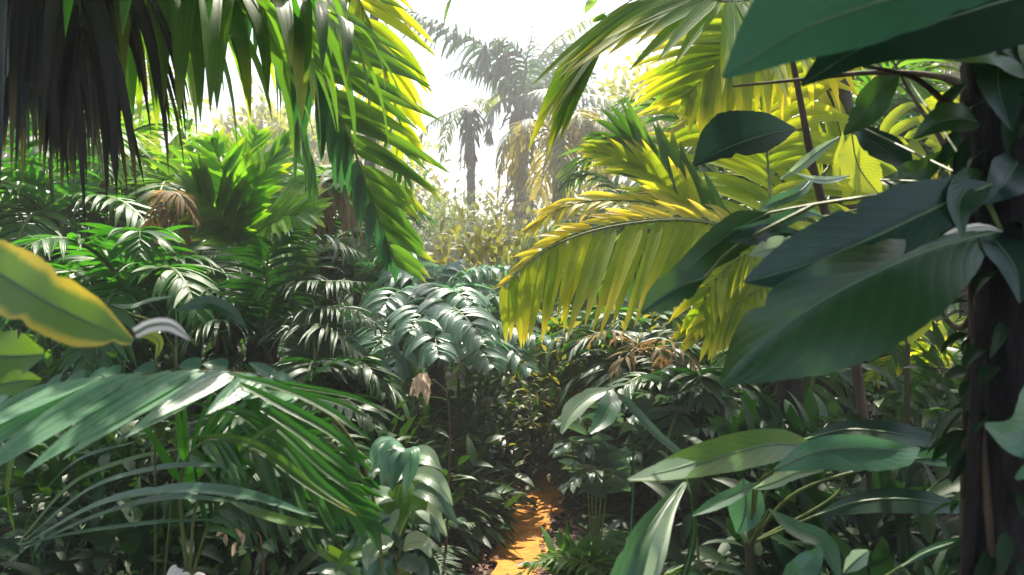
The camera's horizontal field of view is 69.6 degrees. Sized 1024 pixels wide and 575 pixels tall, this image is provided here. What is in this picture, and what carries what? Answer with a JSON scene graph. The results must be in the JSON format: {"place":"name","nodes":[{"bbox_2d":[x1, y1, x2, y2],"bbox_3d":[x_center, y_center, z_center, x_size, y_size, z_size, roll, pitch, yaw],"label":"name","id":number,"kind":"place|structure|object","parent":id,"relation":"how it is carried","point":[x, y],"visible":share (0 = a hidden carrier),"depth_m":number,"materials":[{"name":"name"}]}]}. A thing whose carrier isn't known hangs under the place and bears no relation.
{"place":"outdoors","nodes":[
{"label":"outdoors","id":0,"kind":"place"},
{"bbox_2d":[1,0,949,287],"label":"sky","id":1,"kind":"structure","parent":0,"point":[488,20],"materials":[{"name":"white"}]},
{"bbox_2d":[0,294,957,574],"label":"ground","id":2,"kind":"structure","parent":0,"point":[638,510],"depth_m":5.21,"materials":[{"name":"soil"}]},
{"bbox_2d":[0,493,120,574],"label":"shrub","id":3,"kind":"object","parent":2,"relation":"on","point":[52,558],"visible":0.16,"depth_m":3.98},
{"bbox_2d":[0,226,124,391],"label":"palm","id":4,"kind":"object","parent":2,"relation":"on","point":[12,323],"visible":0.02,"depth_m":7.59,"materials":[{"name":"green plant"}]},
{"bbox_2d":[0,125,183,382],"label":"palm","id":5,"kind":"object","parent":2,"relation":"on","point":[54,207],"visible":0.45,"depth_m":6.94,"materials":[{"name":"green plant"}]},
{"bbox_2d":[0,240,190,395],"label":"banana plant","id":6,"kind":"object","parent":2,"relation":"on","point":[38,294],"visible":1,"depth_m":1.40,"materials":[{"name":"green plant"}]},
{"bbox_2d":[0,313,200,512],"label":"shrub","id":7,"kind":"object","parent":2,"relation":"on","point":[40,368],"visible":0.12,"depth_m":5.35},
{"bbox_2d":[0,98,203,232],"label":"palm","id":8,"kind":"object","parent":2,"relation":"on","point":[146,153],"visible":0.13,"depth_m":8.47,"materials":[{"name":"green plant"}]},
{"bbox_2d":[0,403,220,574],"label":"shrub","id":9,"kind":"object","parent":2,"relation":"on","point":[59,464],"visible":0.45,"depth_m":4.00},
{"bbox_2d":[2,54,225,224],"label":"broadleaf tree","id":10,"kind":"object","parent":2,"relation":"on","point":[134,116],"depth_m":34.48,"materials":[{"name":"green plant"}]},
{"bbox_2d":[4,222,249,465],"bbox_3d":[-3.138,0.629,5.874,1.964,2.242,2.099,0,0,-9],"label":"palm","id":11,"kind":"object","parent":2,"relation":"on","point":[137,271],"visible":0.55,"depth_m":5.40,"materials":[{"name":"green plant"}]},
{"bbox_2d":[85,98,192,217],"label":"banana plant","id":12,"kind":"object","parent":2,"relation":"on","point":[175,140],"visible":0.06,"depth_m":9.30,"materials":[{"name":"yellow plant"}]},
{"bbox_2d":[0,459,277,574],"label":"shrub","id":13,"kind":"object","parent":2,"relation":"on","point":[135,544],"visible":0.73,"depth_m":3.30,"materials":[{"name":"green plant"}]},
{"bbox_2d":[14,307,278,506],"bbox_3d":[-2.667,0.964,5.543,2.403,1.872,2.374,0,0,0],"label":"shrub","id":14,"kind":"object","parent":2,"relation":"on","point":[145,354],"visible":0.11,"depth_m":5.45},
{"bbox_2d":[79,544,227,574],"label":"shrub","id":15,"kind":"object","parent":2,"relation":"on","point":[146,571],"visible":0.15,"depth_m":3.64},
{"bbox_2d":[5,441,323,548],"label":"strap plant","id":16,"kind":"object","parent":2,"relation":"on","point":[176,490],"visible":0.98,"depth_m":2.41,"materials":[{"name":"teal plant"}]},
{"bbox_2d":[139,190,202,423],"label":"dead palm","id":17,"kind":"object","parent":2,"relation":"on","point":[167,214],"visible":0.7,"depth_m":6.33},
{"bbox_2d":[110,295,246,574],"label":"leafy plant","id":18,"kind":"object","parent":2,"relation":"on","point":[223,307],"visible":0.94,"depth_m":2.79,"materials":[{"name":"green plant"}]},
{"bbox_2d":[60,136,301,430],"bbox_3d":[-3.570,0.094,8.209,2.584,3.312,2.745,0,0,0],"label":"palm","id":19,"kind":"object","parent":2,"relation":"on","point":[153,184],"visible":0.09,"depth_m":7.58,"materials":[{"name":"green plant"}]},
{"bbox_2d":[167,565,204,574],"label":"withered leaf","id":20,"kind":"object","parent":2,"relation":"on","point":[174,570],"visible":1,"depth_m":2.35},
{"bbox_2d":[0,357,382,571],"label":"palm","id":21,"kind":"object","parent":2,"relation":"on","point":[97,404],"visible":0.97,"depth_m":2.09,"materials":[{"name":"green plant"}]},
{"bbox_2d":[90,235,294,412],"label":"palm","id":22,"kind":"object","parent":2,"relation":"on","point":[192,405],"visible":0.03,"depth_m":8.88,"materials":[{"name":"green plant"}]},
{"bbox_2d":[0,0,405,223],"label":"palm","id":23,"kind":"object","parent":2,"relation":"on","point":[73,74],"visible":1,"depth_m":2.88,"materials":[{"name":"leaf"},{"name":"bark"}]},
{"bbox_2d":[173,526,292,574],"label":"shrub","id":24,"kind":"object","parent":2,"relation":"on","point":[245,567],"visible":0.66,"depth_m":3.30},
{"bbox_2d":[216,519,264,574],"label":"withered leaf","id":25,"kind":"object","parent":2,"relation":"on","point":[225,540],"visible":0.67,"depth_m":2.71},
{"bbox_2d":[161,121,333,392],"bbox_3d":[-2.372,-0.010,6.883,1.585,3.423,1.650,0,0,0],"label":"palm","id":26,"kind":"object","parent":2,"relation":"on","point":[244,187],"visible":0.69,"depth_m":6.76,"materials":[{"name":"green plant"}]},
{"bbox_2d":[161,77,363,275],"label":"broadleaf tree","id":27,"kind":"object","parent":2,"relation":"on","point":[261,111],"visible":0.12,"depth_m":34.37,"materials":[{"name":"green plant"}]},
{"bbox_2d":[137,373,391,574],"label":"palm","id":28,"kind":"object","parent":2,"relation":"on","point":[230,459],"visible":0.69,"depth_m":2.43,"materials":[{"name":"green plant"}]},
{"bbox_2d":[184,162,363,338],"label":"palm","id":29,"kind":"object","parent":2,"relation":"on","point":[322,170],"depth_m":9.02,"materials":[{"name":"green plant"}]},
{"bbox_2d":[159,358,401,570],"bbox_3d":[-1.291,1.083,4.327,1.396,1.333,1.475,0,0,0],"label":"palm","id":30,"kind":"object","parent":2,"relation":"on","point":[367,424],"visible":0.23,"depth_m":4.00,"materials":[{"name":"green plant"}]},
{"bbox_2d":[156,226,405,408],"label":"palm","id":31,"kind":"object","parent":2,"relation":"on","point":[273,300],"visible":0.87,"depth_m":5.53,"materials":[{"name":"green plant"}]},
{"bbox_2d":[160,478,431,574],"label":"shrub","id":32,"kind":"object","parent":2,"relation":"on","point":[293,562],"visible":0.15,"depth_m":3.54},
{"bbox_2d":[163,339,452,478],"bbox_3d":[-1.523,1.107,5.129,1.807,1.479,2.029,0,0,-44],"label":"shrub","id":33,"kind":"object","parent":2,"relation":"on","point":[398,409],"visible":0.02,"depth_m":5.11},
{"bbox_2d":[226,308,420,454],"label":"palm","id":34,"kind":"object","parent":2,"relation":"on","point":[297,364],"visible":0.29,"depth_m":4.84,"materials":[{"name":"green plant"}]},
{"bbox_2d":[304,175,363,305],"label":"dead palm","id":35,"kind":"object","parent":2,"relation":"on","point":[346,212],"visible":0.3,"depth_m":7.34,"materials":[{"name":"brown plant"}]},
{"bbox_2d":[236,137,437,347],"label":"palm","id":36,"kind":"object","parent":2,"relation":"on","point":[362,249],"visible":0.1,"depth_m":7.57,"materials":[{"name":"green plant"}]},
{"bbox_2d":[247,0,450,283],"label":"palm","id":37,"kind":"object","parent":2,"relation":"on","point":[378,196],"visible":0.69,"depth_m":4.63,"materials":[{"name":"green plant"}]},
{"bbox_2d":[279,177,438,387],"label":"palm","id":38,"kind":"object","parent":2,"relation":"on","point":[371,264],"visible":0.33,"depth_m":7.42,"materials":[{"name":"green plant"}]},
{"bbox_2d":[215,381,503,535],"bbox_3d":[-0.972,1.231,4.731,1.856,1.288,1.469,0,0,0],"label":"shrub","id":39,"kind":"object","parent":2,"relation":"on","point":[400,428],"visible":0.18,"depth_m":4.78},
{"bbox_2d":[297,88,452,292],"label":"broadleaf tree","id":40,"kind":"object","parent":2,"relation":"on","point":[418,169],"visible":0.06,"depth_m":43.99,"materials":[{"name":"green plant"}]},
{"bbox_2d":[307,436,457,574],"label":"shrub","id":41,"kind":"object","parent":2,"relation":"on","point":[415,500],"visible":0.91,"depth_m":2.72,"materials":[{"name":"teal plant"}]},
{"bbox_2d":[326,158,459,310],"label":"shrub","id":42,"kind":"object","parent":2,"relation":"on","point":[418,198],"visible":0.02,"depth_m":29.47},
{"bbox_2d":[335,332,492,425],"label":"shrub","id":43,"kind":"object","parent":2,"relation":"on","point":[407,383],"visible":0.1,"depth_m":7.22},
{"bbox_2d":[410,372,450,573],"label":"withered plant","id":44,"kind":"object","parent":2,"relation":"on","point":[421,382],"visible":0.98,"depth_m":3.97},
{"bbox_2d":[364,0,498,178],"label":"broadleaf tree","id":45,"kind":"object","parent":2,"relation":"on","point":[367,163],"visible":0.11,"depth_m":14.26,"materials":[{"name":"green plant"}]},
{"bbox_2d":[381,149,498,256],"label":"shrub","id":46,"kind":"object","parent":2,"relation":"on","point":[434,178],"visible":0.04,"depth_m":35.86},
{"bbox_2d":[411,517,475,574],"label":"fern","id":47,"kind":"object","parent":2,"relation":"on","point":[450,557],"visible":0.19,"depth_m":4.16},
{"bbox_2d":[335,259,555,435],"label":"palm","id":48,"kind":"object","parent":2,"relation":"on","point":[433,326],"visible":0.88,"depth_m":5.70,"materials":[{"name":"leaf"},{"name":"bark"}]},
{"bbox_2d":[360,391,549,539],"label":"shrub","id":49,"kind":"object","parent":2,"relation":"on","point":[485,451],"visible":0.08,"depth_m":5.33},
{"bbox_2d":[418,97,492,240],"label":"palm","id":50,"kind":"object","parent":2,"relation":"on","point":[470,125],"visible":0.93,"depth_m":32.83,"materials":[{"name":"leaf"},{"name":"bark"}]},
{"bbox_2d":[397,438,527,555],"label":"shrub","id":51,"kind":"object","parent":2,"relation":"on","point":[489,536],"visible":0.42,"depth_m":4.78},
{"bbox_2d":[422,222,503,266],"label":"shrub","id":52,"kind":"object","parent":2,"relation":"on","point":[451,252],"visible":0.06,"depth_m":28.46,"materials":[{"name":"green plant"}]},
{"bbox_2d":[408,171,534,286],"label":"shrub","id":53,"kind":"object","parent":2,"relation":"on","point":[436,219],"visible":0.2,"depth_m":27.95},
{"bbox_2d":[1,282,958,413],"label":"undergrowth","id":54,"kind":"object","parent":2,"relation":"on","point":[349,302],"visible":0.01,"depth_m":12.41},
{"bbox_2d":[398,335,566,438],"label":"shrub","id":55,"kind":"object","parent":2,"relation":"on","point":[474,371],"visible":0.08,"depth_m":7.89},
{"bbox_2d":[425,165,547,274],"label":"shrub","id":56,"kind":"object","parent":2,"relation":"on","point":[521,208],"visible":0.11,"depth_m":32.46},
{"bbox_2d":[408,193,565,368],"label":"shrub","id":57,"kind":"object","parent":2,"relation":"on","point":[478,250],"visible":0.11,"depth_m":14.63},
{"bbox_2d":[413,364,579,483],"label":"shrub","id":58,"kind":"object","parent":2,"relation":"on","point":[495,394],"visible":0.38,"depth_m":6.53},
{"bbox_2d":[177,407,833,574],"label":"ground cover","id":59,"kind":"object","parent":2,"relation":"on","point":[705,534],"visible":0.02,"depth_m":4.71,"materials":[{"name":"green plant"}]},
{"bbox_2d":[469,418,549,467],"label":"shrub","id":60,"kind":"object","parent":2,"relation":"on","point":[493,447],"visible":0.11,"depth_m":6.76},
{"bbox_2d":[395,5,624,265],"bbox_3d":[-0.514,-6.674,36.988,12.438,17.034,11.765,0,0,0],"label":"palm","id":61,"kind":"object","parent":2,"relation":"on","point":[525,95],"visible":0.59,"depth_m":37.99,"materials":[{"name":"leaf"},{"name":"bark"}]},
{"bbox_2d":[447,277,596,390],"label":"palm","id":62,"kind":"object","parent":2,"relation":"on","point":[539,324],"visible":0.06,"depth_m":8.18,"materials":[{"name":"green plant"}]},
{"bbox_2d":[441,458,606,574],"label":"leaf litter","id":63,"kind":"object","parent":2,"relation":"on","point":[550,515],"visible":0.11,"depth_m":5.23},
{"bbox_2d":[486,378,576,471],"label":"shrub","id":64,"kind":"object","parent":2,"relation":"on","point":[500,416],"visible":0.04,"depth_m":7.00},
{"bbox_2d":[461,212,605,375],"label":"shrub","id":65,"kind":"object","parent":2,"relation":"on","point":[518,258],"visible":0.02,"depth_m":13.97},
{"bbox_2d":[475,307,596,447],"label":"shrub","id":66,"kind":"object","parent":2,"relation":"on","point":[551,330],"visible":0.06,"depth_m":7.51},
{"bbox_2d":[514,423,575,484],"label":"fern","id":67,"kind":"object","parent":2,"relation":"on","point":[546,447],"visible":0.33,"depth_m":6.45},
{"bbox_2d":[481,160,619,241],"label":"shrub","id":68,"kind":"object","parent":2,"relation":"on","point":[522,203],"visible":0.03,"depth_m":37.02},
{"bbox_2d":[489,106,612,264],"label":"palm","id":69,"kind":"object","parent":2,"relation":"on","point":[583,123],"visible":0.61,"depth_m":24.81,"materials":[{"name":"beige plant"}]},
{"bbox_2d":[478,164,628,263],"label":"shrub","id":70,"kind":"object","parent":2,"relation":"on","point":[568,195],"visible":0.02,"depth_m":29.74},
{"bbox_2d":[513,520,627,574],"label":"shrub","id":71,"kind":"object","parent":2,"relation":"on","point":[587,546],"visible":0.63,"depth_m":3.87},
{"bbox_2d":[468,298,708,494],"bbox_3d":[0.970,0.962,6.465,2.344,1.908,2.168,0,0,11],"label":"shrub","id":72,"kind":"object","parent":2,"relation":"on","point":[545,398],"visible":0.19,"depth_m":6.26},
{"bbox_2d":[536,168,650,331],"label":"palm","id":73,"kind":"object","parent":2,"relation":"on","point":[582,177],"visible":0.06,"depth_m":9.00,"materials":[{"name":"yellow plant"}]},
{"bbox_2d":[509,188,683,300],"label":"palm","id":74,"kind":"object","parent":2,"relation":"on","point":[528,239],"visible":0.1,"depth_m":14.46,"materials":[{"name":"yellow plant"}]},
{"bbox_2d":[548,402,652,542],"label":"shrub","id":75,"kind":"object","parent":2,"relation":"on","point":[602,458],"visible":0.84,"depth_m":4.04,"materials":[{"name":"green plant"}]},
{"bbox_2d":[514,269,687,442],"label":"palm","id":76,"kind":"object","parent":2,"relation":"on","point":[543,359],"visible":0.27,"depth_m":6.53,"materials":[{"name":"green plant"}]},
{"bbox_2d":[516,529,690,574],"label":"fern","id":77,"kind":"object","parent":2,"relation":"on","point":[561,561],"visible":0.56,"depth_m":3.74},
{"bbox_2d":[560,386,700,574],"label":"strap plant","id":78,"kind":"object","parent":2,"relation":"on","point":[644,551],"visible":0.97,"depth_m":2.40,"materials":[{"name":"green plant"}]},
{"bbox_2d":[540,47,731,196],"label":"broadleaf tree","id":79,"kind":"object","parent":2,"relation":"on","point":[630,91],"visible":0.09,"depth_m":36.81,"materials":[{"name":"yellow plant"}]},
{"bbox_2d":[584,0,690,340],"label":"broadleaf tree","id":80,"kind":"object","parent":2,"relation":"on","point":[589,4],"visible":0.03,"depth_m":19.05,"materials":[{"name":"green plant"}]},
{"bbox_2d":[576,331,701,502],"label":"dead palm","id":81,"kind":"object","parent":2,"relation":"on","point":[618,371],"visible":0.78,"depth_m":5.08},
{"bbox_2d":[549,328,736,494],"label":"palm","id":82,"kind":"object","parent":2,"relation":"on","point":[595,375],"visible":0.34,"depth_m":5.63,"materials":[{"name":"green plant"}]},
{"bbox_2d":[555,327,768,496],"bbox_3d":[1.354,1.048,5.821,2.014,1.468,1.848,0,0,-27],"label":"shrub","id":83,"kind":"object","parent":2,"relation":"on","point":[616,432],"visible":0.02,"depth_m":5.71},
{"bbox_2d":[620,364,719,500],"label":"shrub","id":84,"kind":"object","parent":2,"relation":"on","point":[646,403],"visible":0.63,"depth_m":4.53,"materials":[{"name":"green plant"}]},
{"bbox_2d":[652,356,687,372],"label":"withered leaf","id":85,"kind":"object","parent":2,"relation":"on","point":[661,363],"visible":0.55,"depth_m":4.90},
{"bbox_2d":[552,91,815,359],"bbox_3d":[2.312,-0.228,8.615,2.921,3.956,3.310,0,0,-22],"label":"palm","id":86,"kind":"object","parent":2,"relation":"on","point":[706,167],"visible":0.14,"depth_m":8.58,"materials":[{"name":"yellow plant"}]},
{"bbox_2d":[596,350,787,529],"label":"palm","id":87,"kind":"object","parent":2,"relation":"on","point":[709,400],"visible":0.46,"depth_m":4.53,"materials":[{"name":"green plant"}]},
{"bbox_2d":[689,568,705,574],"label":"shrub","id":88,"kind":"object","parent":2,"relation":"on","point":[694,571],"visible":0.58,"depth_m":2.50,"materials":[{"name":"green plant"}]},
{"bbox_2d":[528,0,874,413],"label":"palm","id":89,"kind":"object","parent":2,"relation":"on","point":[700,86],"visible":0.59,"depth_m":4.22,"materials":[{"name":"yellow plant"}]},
{"bbox_2d":[675,467,757,527],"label":"fern","id":90,"kind":"object","parent":2,"relation":"on","point":[707,491],"visible":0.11,"depth_m":5.01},
{"bbox_2d":[664,548,775,574],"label":"fern","id":91,"kind":"object","parent":2,"relation":"on","point":[669,560],"visible":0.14,"depth_m":3.70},
{"bbox_2d":[493,60,949,482],"bbox_3d":[1.433,-0.199,5.357,3.759,3.800,1.783,0,0,-35],"label":"palm","id":92,"kind":"object","parent":2,"relation":"on","point":[679,204],"visible":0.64,"depth_m":4.66,"materials":[{"name":"green plant"}]},
{"bbox_2d":[699,484,843,572],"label":"fern","id":93,"kind":"object","parent":2,"relation":"on","point":[779,534],"visible":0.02,"depth_m":4.44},
{"bbox_2d":[627,419,960,574],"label":"broadleaf plant","id":94,"kind":"object","parent":2,"relation":"on","point":[856,446],"visible":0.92,"depth_m":2.21,"materials":[{"name":"green plant"}]},
{"bbox_2d":[665,316,930,477],"bbox_3d":[2.177,0.934,6.436,2.508,1.831,2.654,0,0,-42],"label":"shrub","id":95,"kind":"object","parent":2,"relation":"on","point":[758,384],"visible":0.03,"depth_m":6.16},
{"bbox_2d":[642,387,959,574],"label":"shrub","id":96,"kind":"object","parent":2,"relation":"on","point":[768,411],"visible":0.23,"depth_m":3.47,"materials":[{"name":"green plant"}]},
{"bbox_2d":[681,421,959,574],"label":"shrub","id":97,"kind":"object","parent":2,"relation":"on","point":[878,526],"visible":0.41,"depth_m":2.85,"materials":[{"name":"green plant"}]},
{"bbox_2d":[700,339,949,476],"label":"palm","id":98,"kind":"object","parent":2,"relation":"on","point":[820,390],"visible":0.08,"depth_m":5.41,"materials":[{"name":"green plant"}]},
{"bbox_2d":[695,59,958,210],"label":"palm","id":99,"kind":"object","parent":2,"relation":"on","point":[920,89],"visible":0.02,"depth_m":7.13,"materials":[{"name":"green plant"}]},
{"bbox_2d":[734,345,960,498],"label":"shrub","id":100,"kind":"object","parent":2,"relation":"on","point":[875,411],"depth_m":5.93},
{"bbox_2d":[692,50,1023,574],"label":"sapling","id":101,"kind":"object","parent":2,"relation":"on","point":[729,134],"visible":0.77,"depth_m":2.15,"materials":[{"name":"green plant"}]},
{"bbox_2d":[763,59,960,199],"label":"palm","id":102,"kind":"object","parent":2,"relation":"on","point":[907,95],"visible":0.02,"depth_m":8.72,"materials":[{"name":"green plant"}]},
{"bbox_2d":[782,98,967,398],"bbox_3d":[4.359,-0.110,7.023,3.183,3.719,2.998,0,0,0],"label":"palm","id":103,"kind":"object","parent":2,"relation":"on","point":[963,305],"visible":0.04,"depth_m":7.03,"materials":[{"name":"green plant"}]},
{"bbox_2d":[733,61,1023,574],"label":"tree","id":104,"kind":"object","parent":2,"relation":"on","point":[1006,307],"visible":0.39,"depth_m":2.00,"materials":[{"name":"brown plant"}]},
{"bbox_2d":[640,0,1023,574],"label":"climbing plant","id":105,"kind":"object","parent":104,"relation":"attached to","point":[876,275],"visible":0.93,"depth_m":1.75,"materials":[{"name":"green plant"}]},
{"bbox_2d":[984,387,1023,479],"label":"broadleaf plant","id":106,"kind":"object","parent":104,"relation":"attached to","point":[1007,435],"visible":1,"depth_m":1.64,"materials":[{"name":"teal plant"}]},
{"bbox_2d":[801,304,966,540],"bbox_3d":[2.734,0.989,4.264,2.247,2.229,2.141,0,0,33],"label":"shrub","id":107,"kind":"object","parent":2,"relation":"on","point":[934,378],"visible":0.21,"depth_m":4.25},
{"bbox_2d":[830,513,947,574],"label":"shrub","id":108,"kind":"object","parent":2,"relation":"on","point":[883,562],"visible":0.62,"depth_m":2.44,"materials":[{"name":"green plant"}]},
{"bbox_2d":[829,475,956,531],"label":"fern","id":109,"kind":"object","parent":2,"relation":"on","point":[853,490],"visible":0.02,"depth_m":4.85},
{"bbox_2d":[832,81,968,514],"bbox_3d":[1.957,0.349,3.575,0.803,2.703,0.467,0,0,36],"label":"vine","id":110,"kind":"object","parent":2,"relation":"on","point":[857,163],"visible":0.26,"depth_m":3.60,"materials":[{"name":"dark green leaf"},{"name":"bark"}]},
{"bbox_2d":[851,61,960,311],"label":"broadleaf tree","id":111,"kind":"object","parent":2,"relation":"on","point":[952,72],"visible":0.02,"depth_m":29.40,"materials":[{"name":"green plant"}]},
{"bbox_2d":[904,338,910,527],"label":"sapling","id":112,"kind":"object","parent":2,"relation":"on","point":[906,391],"visible":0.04,"depth_m":4.19,"materials":[{"name":"brown plant"}]},
{"bbox_2d":[862,314,965,475],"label":"palm","id":113,"kind":"object","parent":2,"relation":"on","point":[953,318],"visible":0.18,"depth_m":5.10,"materials":[{"name":"green plant"}]},
{"bbox_2d":[488,457,575,574],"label":"path","id":114,"kind":"structure","parent":0,"point":[526,544],"depth_m":5.20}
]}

